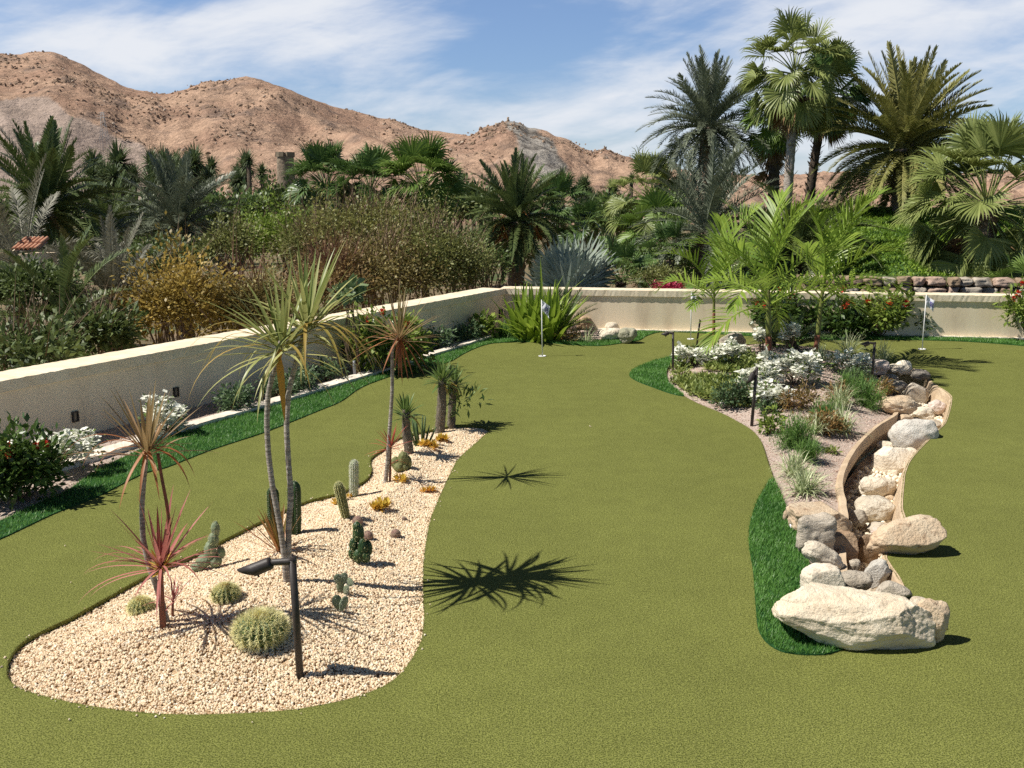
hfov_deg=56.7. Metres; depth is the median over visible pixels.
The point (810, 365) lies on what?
bougainvillea
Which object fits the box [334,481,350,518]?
column cactus
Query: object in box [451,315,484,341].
shrub
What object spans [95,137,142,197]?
palm
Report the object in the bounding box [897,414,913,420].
boulder
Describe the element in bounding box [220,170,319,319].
bush
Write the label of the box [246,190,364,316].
bush
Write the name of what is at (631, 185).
palm
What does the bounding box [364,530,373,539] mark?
globe cactus
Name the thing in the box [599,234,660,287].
fan palm
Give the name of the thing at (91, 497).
fringe base
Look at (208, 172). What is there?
palm
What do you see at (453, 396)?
spiny palm
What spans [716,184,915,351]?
young palm
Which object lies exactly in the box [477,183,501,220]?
palm
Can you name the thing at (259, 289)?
bush
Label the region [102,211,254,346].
bush
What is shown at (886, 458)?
boulder
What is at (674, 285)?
bush
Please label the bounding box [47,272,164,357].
bush
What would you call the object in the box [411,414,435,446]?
stick plant
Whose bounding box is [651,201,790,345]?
young palm
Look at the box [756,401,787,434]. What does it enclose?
bed shrub
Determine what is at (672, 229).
fan palm
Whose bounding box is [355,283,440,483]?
dracaena
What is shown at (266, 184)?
tree
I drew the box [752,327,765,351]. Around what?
bougainvillea
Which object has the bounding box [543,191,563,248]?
palm
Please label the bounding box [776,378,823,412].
bed shrub
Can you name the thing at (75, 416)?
wall light
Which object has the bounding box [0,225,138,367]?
date palm
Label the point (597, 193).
palm
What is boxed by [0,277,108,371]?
bush
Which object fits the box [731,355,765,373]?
bed shrub
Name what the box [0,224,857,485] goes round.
ground
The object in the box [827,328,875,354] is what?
grass tuft
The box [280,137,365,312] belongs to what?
fan palm
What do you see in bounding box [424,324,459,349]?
shrub
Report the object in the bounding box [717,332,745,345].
boulder
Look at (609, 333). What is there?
boulder
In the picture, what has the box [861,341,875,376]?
path light
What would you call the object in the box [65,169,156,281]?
date palm
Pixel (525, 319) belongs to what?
strap leaf plant
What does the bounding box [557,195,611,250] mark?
fan palm
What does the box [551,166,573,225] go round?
palm
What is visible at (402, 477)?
yellow succulent
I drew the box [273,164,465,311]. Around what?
bush
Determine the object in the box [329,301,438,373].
ixora bush
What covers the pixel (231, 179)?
palm
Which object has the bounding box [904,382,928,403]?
boulder
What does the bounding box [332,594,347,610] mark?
prickly pear
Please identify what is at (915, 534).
boulder
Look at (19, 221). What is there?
tree
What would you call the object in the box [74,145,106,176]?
palm
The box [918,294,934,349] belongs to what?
golf flag
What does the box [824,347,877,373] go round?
bougainvillea
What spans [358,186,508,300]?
bush
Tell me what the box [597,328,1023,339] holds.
kerb
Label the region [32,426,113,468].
bougainvillea
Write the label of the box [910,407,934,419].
boulder
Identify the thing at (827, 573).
boulder
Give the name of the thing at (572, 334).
shrub
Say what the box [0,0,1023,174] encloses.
sky
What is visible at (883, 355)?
grass tuft
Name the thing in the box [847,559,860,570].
boulder
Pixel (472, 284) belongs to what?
bush
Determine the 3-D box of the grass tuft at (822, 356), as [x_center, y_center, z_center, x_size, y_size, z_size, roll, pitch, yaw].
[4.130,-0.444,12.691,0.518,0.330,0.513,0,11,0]
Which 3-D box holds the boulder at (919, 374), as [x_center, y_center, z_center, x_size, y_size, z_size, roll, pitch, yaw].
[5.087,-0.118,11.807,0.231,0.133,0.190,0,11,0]
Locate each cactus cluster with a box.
[191,521,224,571]
[348,520,371,562]
[391,451,411,471]
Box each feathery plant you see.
[768,408,825,450]
[787,436,826,462]
[806,392,850,421]
[828,368,867,394]
[847,369,892,413]
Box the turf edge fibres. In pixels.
[5,344,951,714]
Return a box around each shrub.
[207,380,265,412]
[254,372,303,396]
[284,362,321,390]
[309,355,348,380]
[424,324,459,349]
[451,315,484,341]
[468,308,501,337]
[496,317,512,336]
[552,326,586,340]
[668,361,696,375]
[703,372,760,410]
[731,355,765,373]
[755,398,783,414]
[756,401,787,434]
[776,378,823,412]
[800,404,852,438]
[819,379,853,402]
[822,445,843,455]
[831,315,880,339]
[838,363,877,384]
[864,371,897,397]
[914,310,936,332]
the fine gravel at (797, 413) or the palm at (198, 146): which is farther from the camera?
the palm at (198, 146)
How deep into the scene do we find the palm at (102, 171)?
70.53 m
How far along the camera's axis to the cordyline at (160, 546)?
4.72 m
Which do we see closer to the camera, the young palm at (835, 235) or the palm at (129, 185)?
the young palm at (835, 235)
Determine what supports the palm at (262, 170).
on the ground at (527, 270)
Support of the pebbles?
on the channel at (864, 445)
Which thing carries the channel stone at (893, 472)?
on the channel at (864, 445)
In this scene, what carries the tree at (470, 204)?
on the ground at (527, 270)
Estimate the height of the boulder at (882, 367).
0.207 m
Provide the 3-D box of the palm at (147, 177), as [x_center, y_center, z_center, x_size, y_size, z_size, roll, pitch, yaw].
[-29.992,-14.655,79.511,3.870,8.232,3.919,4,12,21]
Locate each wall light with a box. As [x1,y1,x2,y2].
[71,411,79,422]
[173,387,179,396]
[342,342,349,357]
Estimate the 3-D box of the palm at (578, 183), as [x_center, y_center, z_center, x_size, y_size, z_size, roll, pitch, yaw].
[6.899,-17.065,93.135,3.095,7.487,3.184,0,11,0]
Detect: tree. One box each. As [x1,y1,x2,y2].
[0,190,80,259]
[86,190,163,286]
[184,178,278,285]
[240,169,308,284]
[409,171,498,289]
[569,188,626,252]
[585,187,643,272]
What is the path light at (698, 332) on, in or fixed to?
on the putting green
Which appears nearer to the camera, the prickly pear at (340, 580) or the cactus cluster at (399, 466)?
the prickly pear at (340, 580)
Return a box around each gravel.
[0,330,597,518]
[0,424,589,717]
[7,427,487,713]
[666,343,892,562]
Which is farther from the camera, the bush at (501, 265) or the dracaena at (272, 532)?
the bush at (501, 265)
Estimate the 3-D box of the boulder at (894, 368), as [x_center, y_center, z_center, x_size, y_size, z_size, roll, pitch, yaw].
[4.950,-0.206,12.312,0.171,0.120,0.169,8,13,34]
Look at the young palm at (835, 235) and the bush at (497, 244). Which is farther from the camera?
the bush at (497, 244)
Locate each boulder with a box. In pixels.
[575,316,590,329]
[598,328,619,339]
[605,322,617,327]
[618,327,637,343]
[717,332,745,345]
[772,582,935,650]
[783,510,787,519]
[786,501,852,531]
[796,512,836,552]
[800,563,845,586]
[802,540,843,568]
[834,529,858,563]
[841,570,872,589]
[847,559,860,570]
[848,509,867,526]
[853,481,859,486]
[854,495,895,520]
[857,358,889,375]
[858,476,896,496]
[858,534,878,563]
[864,558,890,588]
[866,514,946,554]
[866,522,884,530]
[874,446,912,473]
[875,580,912,597]
[876,441,892,450]
[879,395,917,414]
[884,380,907,393]
[885,374,898,380]
[888,364,899,372]
[888,419,938,449]
[896,360,911,374]
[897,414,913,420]
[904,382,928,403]
[906,447,916,453]
[910,369,930,379]
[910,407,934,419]
[910,596,923,604]
[918,598,949,642]
[928,400,946,414]
[931,419,941,428]
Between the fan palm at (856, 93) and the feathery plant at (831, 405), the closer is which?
the feathery plant at (831, 405)
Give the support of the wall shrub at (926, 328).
on the fringe base at (91, 497)
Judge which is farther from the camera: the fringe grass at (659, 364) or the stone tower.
the stone tower
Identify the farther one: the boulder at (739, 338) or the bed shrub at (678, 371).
the boulder at (739, 338)
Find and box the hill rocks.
[4,50,827,205]
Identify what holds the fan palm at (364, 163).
on the ground at (527, 270)
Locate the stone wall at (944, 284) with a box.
[796,274,1023,293]
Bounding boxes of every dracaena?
[61,381,215,622]
[184,238,396,582]
[235,490,314,554]
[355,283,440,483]
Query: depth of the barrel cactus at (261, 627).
4.59 m
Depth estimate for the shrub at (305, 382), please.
10.98 m
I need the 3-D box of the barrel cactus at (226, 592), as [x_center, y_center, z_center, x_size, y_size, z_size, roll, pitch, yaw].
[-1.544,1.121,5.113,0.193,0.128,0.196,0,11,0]
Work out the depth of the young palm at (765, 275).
11.46 m
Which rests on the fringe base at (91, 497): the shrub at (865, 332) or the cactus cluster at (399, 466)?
the shrub at (865, 332)
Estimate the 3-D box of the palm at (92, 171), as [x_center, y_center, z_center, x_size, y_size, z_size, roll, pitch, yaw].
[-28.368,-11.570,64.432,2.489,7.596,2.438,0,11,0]
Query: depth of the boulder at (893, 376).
12.12 m
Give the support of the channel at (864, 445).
in the putting green
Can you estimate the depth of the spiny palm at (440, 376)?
9.12 m
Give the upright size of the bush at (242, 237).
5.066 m
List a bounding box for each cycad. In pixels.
[537,279,597,334]
[747,319,785,346]
[749,306,837,351]
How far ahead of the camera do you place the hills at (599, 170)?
302.28 m
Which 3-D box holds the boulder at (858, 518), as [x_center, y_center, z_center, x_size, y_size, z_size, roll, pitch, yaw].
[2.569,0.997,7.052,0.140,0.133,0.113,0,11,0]
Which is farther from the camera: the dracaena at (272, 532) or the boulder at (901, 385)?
the boulder at (901, 385)
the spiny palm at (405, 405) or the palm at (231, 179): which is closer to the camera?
the spiny palm at (405, 405)
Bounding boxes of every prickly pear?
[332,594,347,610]
[333,573,354,594]
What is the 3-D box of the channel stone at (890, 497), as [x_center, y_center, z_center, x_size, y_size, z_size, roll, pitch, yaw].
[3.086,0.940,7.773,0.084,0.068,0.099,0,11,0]
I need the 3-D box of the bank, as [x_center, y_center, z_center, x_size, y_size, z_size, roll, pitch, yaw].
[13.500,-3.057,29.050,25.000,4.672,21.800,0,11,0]
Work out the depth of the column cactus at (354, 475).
7.17 m
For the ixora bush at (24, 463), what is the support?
on the gravel strip
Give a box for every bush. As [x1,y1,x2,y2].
[0,250,96,364]
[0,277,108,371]
[0,410,80,510]
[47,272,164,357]
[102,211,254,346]
[102,223,211,343]
[188,193,274,332]
[188,222,308,333]
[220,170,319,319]
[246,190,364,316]
[256,216,395,313]
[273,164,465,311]
[324,194,461,308]
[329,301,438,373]
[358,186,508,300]
[433,210,507,295]
[458,221,507,287]
[458,226,515,289]
[606,233,687,287]
[627,258,691,287]
[649,279,685,288]
[737,220,777,247]
[746,279,814,330]
[795,193,877,211]
[802,275,874,338]
[854,279,923,336]
[991,275,1023,331]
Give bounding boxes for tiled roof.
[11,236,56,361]
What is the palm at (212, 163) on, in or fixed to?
on the ground at (527, 270)
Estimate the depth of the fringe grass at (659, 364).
12.03 m
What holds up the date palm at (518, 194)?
on the ground at (527, 270)
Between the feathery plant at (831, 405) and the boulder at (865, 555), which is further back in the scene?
the feathery plant at (831, 405)
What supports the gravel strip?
on the putting green
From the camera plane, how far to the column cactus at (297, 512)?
6.14 m
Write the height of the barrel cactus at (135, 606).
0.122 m
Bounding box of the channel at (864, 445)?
[835,374,951,585]
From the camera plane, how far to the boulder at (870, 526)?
7.00 m
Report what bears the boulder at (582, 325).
on the gravel strip
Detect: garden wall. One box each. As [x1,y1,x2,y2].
[0,288,505,441]
[500,286,1023,464]
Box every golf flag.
[539,300,549,356]
[687,291,695,339]
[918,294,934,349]
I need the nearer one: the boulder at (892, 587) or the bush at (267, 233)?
the boulder at (892, 587)
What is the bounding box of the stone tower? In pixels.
[275,152,294,228]
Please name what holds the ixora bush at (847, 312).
on the fringe base at (91, 497)
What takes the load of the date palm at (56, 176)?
on the ground at (527, 270)
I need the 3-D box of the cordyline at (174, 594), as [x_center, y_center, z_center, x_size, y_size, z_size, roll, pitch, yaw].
[-1.742,1.101,4.904,0.256,0.284,0.265,3,11,16]
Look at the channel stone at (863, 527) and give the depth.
7.08 m
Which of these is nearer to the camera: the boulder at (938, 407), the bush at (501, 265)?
the boulder at (938, 407)
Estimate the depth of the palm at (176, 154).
94.70 m
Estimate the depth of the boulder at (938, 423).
9.98 m
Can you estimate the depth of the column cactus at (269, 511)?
6.14 m
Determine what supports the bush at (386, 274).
on the ground at (527, 270)
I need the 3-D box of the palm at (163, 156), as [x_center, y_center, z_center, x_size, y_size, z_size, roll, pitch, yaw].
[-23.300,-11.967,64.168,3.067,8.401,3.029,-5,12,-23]
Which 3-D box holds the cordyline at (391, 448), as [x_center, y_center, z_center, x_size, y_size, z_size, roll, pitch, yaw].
[-0.958,0.544,7.519,0.350,0.497,0.362,4,12,19]
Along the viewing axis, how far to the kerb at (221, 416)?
9.96 m
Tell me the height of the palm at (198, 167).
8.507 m
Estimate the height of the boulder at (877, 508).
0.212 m
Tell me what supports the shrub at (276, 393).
on the gravel strip
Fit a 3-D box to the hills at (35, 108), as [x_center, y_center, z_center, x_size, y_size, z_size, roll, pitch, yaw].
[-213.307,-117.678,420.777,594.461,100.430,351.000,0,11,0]
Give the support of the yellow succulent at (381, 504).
on the gravel at (324, 513)
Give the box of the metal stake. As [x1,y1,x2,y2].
[353,361,355,373]
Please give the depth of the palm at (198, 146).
68.81 m
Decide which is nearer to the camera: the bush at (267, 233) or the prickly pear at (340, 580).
the prickly pear at (340, 580)
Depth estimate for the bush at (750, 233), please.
26.48 m
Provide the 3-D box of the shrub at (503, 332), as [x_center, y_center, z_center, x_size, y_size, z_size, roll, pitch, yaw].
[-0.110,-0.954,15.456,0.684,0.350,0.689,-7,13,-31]
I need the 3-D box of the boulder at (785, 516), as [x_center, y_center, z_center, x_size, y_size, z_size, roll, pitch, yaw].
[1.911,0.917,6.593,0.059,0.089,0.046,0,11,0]
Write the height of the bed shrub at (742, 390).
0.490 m
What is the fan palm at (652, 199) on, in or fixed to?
on the ground at (527, 270)
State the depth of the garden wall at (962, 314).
15.88 m
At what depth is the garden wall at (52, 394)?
9.79 m
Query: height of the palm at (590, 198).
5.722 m
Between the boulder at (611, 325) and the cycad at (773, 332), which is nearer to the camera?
the cycad at (773, 332)
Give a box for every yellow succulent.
[330,498,336,504]
[369,497,393,511]
[391,472,408,481]
[417,438,438,449]
[420,485,435,492]
[434,433,449,441]
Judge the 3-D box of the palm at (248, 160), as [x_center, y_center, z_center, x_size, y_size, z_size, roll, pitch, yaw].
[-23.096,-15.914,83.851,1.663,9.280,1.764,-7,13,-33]
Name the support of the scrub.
on the ground at (527, 270)
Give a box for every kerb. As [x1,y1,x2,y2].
[16,332,494,484]
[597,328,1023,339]
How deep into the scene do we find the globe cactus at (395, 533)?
6.28 m
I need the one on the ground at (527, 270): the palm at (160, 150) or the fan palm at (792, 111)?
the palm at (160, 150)
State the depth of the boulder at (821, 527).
5.93 m
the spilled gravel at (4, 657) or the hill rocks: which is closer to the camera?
the spilled gravel at (4, 657)
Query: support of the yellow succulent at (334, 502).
on the gravel at (324, 513)
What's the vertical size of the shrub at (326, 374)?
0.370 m
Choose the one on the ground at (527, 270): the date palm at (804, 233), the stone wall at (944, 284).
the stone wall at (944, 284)
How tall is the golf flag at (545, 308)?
0.839 m
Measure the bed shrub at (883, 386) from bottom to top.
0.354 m
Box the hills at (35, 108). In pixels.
[0,51,449,221]
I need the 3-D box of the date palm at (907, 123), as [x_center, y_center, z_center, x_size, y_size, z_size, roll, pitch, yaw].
[9.950,-6.051,23.663,4.943,4.804,4.906,0,11,0]
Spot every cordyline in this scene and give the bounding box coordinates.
[83,489,231,629]
[143,571,192,616]
[366,423,415,480]
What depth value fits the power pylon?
319.25 m
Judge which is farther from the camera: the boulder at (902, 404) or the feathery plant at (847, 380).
the feathery plant at (847, 380)
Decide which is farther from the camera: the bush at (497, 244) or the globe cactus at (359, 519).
the bush at (497, 244)
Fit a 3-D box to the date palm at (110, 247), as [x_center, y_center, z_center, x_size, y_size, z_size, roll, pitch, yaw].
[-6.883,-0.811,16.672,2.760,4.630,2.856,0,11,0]
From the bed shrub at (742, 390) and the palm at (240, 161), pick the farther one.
the palm at (240, 161)
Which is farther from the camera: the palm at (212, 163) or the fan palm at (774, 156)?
the palm at (212, 163)
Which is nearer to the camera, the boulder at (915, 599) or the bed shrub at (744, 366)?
the boulder at (915, 599)
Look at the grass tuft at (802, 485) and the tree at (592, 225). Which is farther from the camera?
the tree at (592, 225)
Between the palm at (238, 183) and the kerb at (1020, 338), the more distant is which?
the palm at (238, 183)
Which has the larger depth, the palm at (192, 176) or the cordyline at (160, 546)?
the palm at (192, 176)
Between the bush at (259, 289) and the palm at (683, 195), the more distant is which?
the palm at (683, 195)
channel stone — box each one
[857,523,866,529]
[884,495,893,500]
[886,470,898,474]
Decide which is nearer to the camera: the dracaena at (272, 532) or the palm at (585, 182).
the dracaena at (272, 532)
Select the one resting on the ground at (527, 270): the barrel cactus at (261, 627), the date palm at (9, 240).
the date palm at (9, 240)
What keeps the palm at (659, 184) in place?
on the ground at (527, 270)
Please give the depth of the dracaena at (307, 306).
5.13 m
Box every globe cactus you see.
[352,515,362,524]
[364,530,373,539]
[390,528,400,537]
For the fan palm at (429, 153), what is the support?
on the ground at (527, 270)
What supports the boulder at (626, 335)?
on the putting green
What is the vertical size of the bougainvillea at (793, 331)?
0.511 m
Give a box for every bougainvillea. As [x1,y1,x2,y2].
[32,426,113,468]
[138,389,192,435]
[669,341,713,366]
[707,336,752,363]
[733,358,784,389]
[748,377,795,406]
[749,342,835,385]
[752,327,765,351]
[777,320,802,351]
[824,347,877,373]
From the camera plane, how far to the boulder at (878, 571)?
5.71 m
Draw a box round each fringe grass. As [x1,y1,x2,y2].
[629,355,684,395]
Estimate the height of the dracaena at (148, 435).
1.262 m
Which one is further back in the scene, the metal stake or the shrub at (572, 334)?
the shrub at (572, 334)
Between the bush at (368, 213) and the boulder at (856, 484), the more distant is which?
the bush at (368, 213)
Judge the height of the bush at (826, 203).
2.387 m
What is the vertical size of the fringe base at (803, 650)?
0.012 m
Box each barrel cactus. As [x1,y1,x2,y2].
[124,593,155,616]
[209,581,242,604]
[226,604,292,653]
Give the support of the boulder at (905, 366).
on the putting green
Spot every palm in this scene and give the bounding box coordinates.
[0,115,141,285]
[0,153,131,364]
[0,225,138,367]
[31,204,186,351]
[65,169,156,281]
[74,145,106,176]
[80,161,106,264]
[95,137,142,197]
[95,158,123,193]
[99,144,252,338]
[101,158,127,193]
[123,172,141,196]
[125,160,141,238]
[128,160,162,201]
[135,144,159,175]
[141,142,173,198]
[144,143,178,244]
[171,148,182,158]
[173,150,204,253]
[182,141,217,263]
[189,145,206,266]
[199,164,211,183]
[200,165,223,263]
[201,153,222,194]
[225,168,235,197]
[226,165,250,264]
[229,146,261,192]
[240,152,257,254]
[252,161,270,252]
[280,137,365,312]
[327,139,413,305]
[374,130,470,297]
[383,393,427,454]
[424,355,460,433]
[437,363,493,428]
[455,147,586,285]
[466,185,488,226]
[467,175,479,234]
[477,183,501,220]
[519,228,626,287]
[528,171,592,253]
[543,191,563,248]
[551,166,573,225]
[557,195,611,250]
[574,171,591,230]
[577,174,596,246]
[584,193,595,246]
[592,188,602,248]
[596,175,622,266]
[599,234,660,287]
[602,147,690,248]
[609,183,696,287]
[616,133,785,288]
[627,171,636,201]
[634,217,703,284]
[635,45,773,288]
[644,169,672,193]
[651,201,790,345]
[662,173,690,242]
[677,182,867,358]
[713,167,902,289]
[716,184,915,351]
[734,6,862,217]
[737,73,802,208]
[781,39,872,209]
[804,40,1003,224]
[890,107,1023,276]
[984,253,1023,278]
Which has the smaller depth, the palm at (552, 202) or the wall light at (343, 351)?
the wall light at (343, 351)
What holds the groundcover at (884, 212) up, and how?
on the bank
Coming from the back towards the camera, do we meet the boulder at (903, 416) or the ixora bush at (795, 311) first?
the ixora bush at (795, 311)
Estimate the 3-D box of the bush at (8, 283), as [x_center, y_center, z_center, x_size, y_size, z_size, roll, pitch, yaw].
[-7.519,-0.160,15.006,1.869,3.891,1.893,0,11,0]
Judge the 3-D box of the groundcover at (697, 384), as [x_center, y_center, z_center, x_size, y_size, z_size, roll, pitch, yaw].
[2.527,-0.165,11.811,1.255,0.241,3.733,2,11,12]
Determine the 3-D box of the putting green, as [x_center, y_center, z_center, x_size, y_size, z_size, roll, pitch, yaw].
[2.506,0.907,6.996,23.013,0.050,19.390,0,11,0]
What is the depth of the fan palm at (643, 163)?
29.05 m
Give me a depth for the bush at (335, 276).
17.61 m
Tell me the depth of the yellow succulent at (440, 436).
8.75 m
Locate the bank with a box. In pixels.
[684,210,1021,289]
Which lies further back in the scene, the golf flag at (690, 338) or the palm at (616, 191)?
the palm at (616, 191)
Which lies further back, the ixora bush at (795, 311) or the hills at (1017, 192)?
the hills at (1017, 192)
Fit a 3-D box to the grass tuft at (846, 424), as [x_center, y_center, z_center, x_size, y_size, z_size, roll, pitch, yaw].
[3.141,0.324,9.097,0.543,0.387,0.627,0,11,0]
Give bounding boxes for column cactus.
[266,488,280,539]
[287,480,301,535]
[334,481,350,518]
[349,459,359,496]
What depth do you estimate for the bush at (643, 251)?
23.77 m
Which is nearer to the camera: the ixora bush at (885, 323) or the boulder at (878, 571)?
the boulder at (878, 571)
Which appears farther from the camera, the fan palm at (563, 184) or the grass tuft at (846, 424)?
the fan palm at (563, 184)
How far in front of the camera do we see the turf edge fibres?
5.51 m
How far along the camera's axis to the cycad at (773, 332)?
13.79 m
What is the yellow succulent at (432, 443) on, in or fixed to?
on the gravel at (324, 513)
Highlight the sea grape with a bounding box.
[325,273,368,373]
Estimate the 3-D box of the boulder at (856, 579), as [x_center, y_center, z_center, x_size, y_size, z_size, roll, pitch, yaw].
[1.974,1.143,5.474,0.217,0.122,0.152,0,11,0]
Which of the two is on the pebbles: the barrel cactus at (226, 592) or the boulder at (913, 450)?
the boulder at (913, 450)
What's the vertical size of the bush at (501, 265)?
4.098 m
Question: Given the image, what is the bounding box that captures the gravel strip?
[0,330,601,519]
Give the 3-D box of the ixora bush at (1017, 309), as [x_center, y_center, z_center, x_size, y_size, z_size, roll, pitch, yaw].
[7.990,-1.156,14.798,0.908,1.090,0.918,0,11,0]
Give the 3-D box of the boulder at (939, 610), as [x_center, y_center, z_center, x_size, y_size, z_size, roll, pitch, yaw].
[2.119,1.202,4.797,0.168,0.241,0.117,0,11,0]
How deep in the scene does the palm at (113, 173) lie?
65.29 m
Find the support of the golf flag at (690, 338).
on the putting green
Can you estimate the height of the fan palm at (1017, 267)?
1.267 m
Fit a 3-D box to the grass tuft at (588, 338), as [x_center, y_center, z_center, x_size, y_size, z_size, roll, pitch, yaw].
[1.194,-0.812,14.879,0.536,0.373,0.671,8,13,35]
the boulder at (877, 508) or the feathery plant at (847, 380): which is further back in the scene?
the feathery plant at (847, 380)
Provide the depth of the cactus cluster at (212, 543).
5.69 m
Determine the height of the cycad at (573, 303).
0.971 m
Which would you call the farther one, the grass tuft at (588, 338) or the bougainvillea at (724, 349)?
the grass tuft at (588, 338)
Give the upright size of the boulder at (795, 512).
0.190 m
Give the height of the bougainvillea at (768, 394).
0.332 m
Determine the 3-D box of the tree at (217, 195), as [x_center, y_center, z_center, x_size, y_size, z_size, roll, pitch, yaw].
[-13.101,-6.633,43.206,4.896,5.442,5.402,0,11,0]
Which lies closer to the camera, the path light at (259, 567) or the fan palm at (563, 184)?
the path light at (259, 567)
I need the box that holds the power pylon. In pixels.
[97,112,109,153]
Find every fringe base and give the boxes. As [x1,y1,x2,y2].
[0,331,1023,539]
[749,482,842,655]
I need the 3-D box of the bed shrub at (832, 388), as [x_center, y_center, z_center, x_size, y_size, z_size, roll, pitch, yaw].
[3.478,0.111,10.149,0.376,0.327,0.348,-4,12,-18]
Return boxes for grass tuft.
[571,324,597,341]
[768,447,823,478]
[772,459,842,501]
[801,412,833,434]
[804,342,832,360]
[823,397,870,437]
[824,378,869,409]
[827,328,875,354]
[869,336,898,361]
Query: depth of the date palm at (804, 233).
20.39 m
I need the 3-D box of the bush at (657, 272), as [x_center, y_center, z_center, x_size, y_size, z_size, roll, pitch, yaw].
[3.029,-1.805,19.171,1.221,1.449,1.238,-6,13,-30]
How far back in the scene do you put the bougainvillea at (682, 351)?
12.41 m
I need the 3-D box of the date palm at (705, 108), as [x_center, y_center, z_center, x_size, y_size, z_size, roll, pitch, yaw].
[5.754,-5.824,28.483,4.267,8.366,4.158,0,11,0]
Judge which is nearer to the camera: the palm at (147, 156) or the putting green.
the putting green
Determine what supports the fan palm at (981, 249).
on the bank
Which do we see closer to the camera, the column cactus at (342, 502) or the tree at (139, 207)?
the column cactus at (342, 502)
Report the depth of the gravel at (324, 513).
4.93 m
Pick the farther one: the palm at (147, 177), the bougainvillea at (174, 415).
the palm at (147, 177)
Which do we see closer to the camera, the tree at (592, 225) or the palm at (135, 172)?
the tree at (592, 225)
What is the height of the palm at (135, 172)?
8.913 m
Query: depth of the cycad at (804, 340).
13.49 m
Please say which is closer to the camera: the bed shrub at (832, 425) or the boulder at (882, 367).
the bed shrub at (832, 425)
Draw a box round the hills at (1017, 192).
[424,130,1023,207]
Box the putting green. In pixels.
[0,332,1023,767]
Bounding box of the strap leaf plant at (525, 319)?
[487,259,590,342]
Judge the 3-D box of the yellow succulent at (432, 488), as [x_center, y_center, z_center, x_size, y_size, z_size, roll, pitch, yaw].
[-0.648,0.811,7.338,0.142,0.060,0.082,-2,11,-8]
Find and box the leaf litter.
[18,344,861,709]
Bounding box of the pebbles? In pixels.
[846,390,942,571]
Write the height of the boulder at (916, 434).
0.342 m
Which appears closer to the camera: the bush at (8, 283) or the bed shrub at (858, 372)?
the bed shrub at (858, 372)
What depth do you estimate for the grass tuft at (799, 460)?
7.71 m
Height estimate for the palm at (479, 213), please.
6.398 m
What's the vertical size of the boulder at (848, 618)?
0.284 m
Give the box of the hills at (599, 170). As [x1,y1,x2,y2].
[314,121,889,224]
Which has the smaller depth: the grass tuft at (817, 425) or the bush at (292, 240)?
the grass tuft at (817, 425)
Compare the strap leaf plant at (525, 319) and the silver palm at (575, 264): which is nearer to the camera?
the strap leaf plant at (525, 319)
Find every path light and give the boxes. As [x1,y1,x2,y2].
[237,556,303,679]
[661,331,673,368]
[696,319,700,347]
[746,367,758,425]
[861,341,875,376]
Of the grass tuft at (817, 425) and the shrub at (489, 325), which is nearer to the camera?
the grass tuft at (817, 425)
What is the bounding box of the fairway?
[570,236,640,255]
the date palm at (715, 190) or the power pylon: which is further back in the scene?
the power pylon
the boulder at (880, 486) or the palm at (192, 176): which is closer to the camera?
the boulder at (880, 486)
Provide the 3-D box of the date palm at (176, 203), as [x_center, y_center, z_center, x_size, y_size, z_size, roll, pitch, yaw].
[-8.942,-3.362,25.754,4.196,6.172,4.225,0,11,0]
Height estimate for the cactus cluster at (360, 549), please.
0.272 m
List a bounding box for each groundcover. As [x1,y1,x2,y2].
[669,345,760,407]
[750,205,1023,287]
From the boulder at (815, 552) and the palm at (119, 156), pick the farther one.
the palm at (119, 156)
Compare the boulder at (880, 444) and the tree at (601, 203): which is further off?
the tree at (601, 203)
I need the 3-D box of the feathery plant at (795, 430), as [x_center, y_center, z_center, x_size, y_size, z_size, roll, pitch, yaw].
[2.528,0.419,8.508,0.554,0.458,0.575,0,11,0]
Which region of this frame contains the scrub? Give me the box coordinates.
[0,51,1023,219]
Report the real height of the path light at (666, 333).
0.612 m

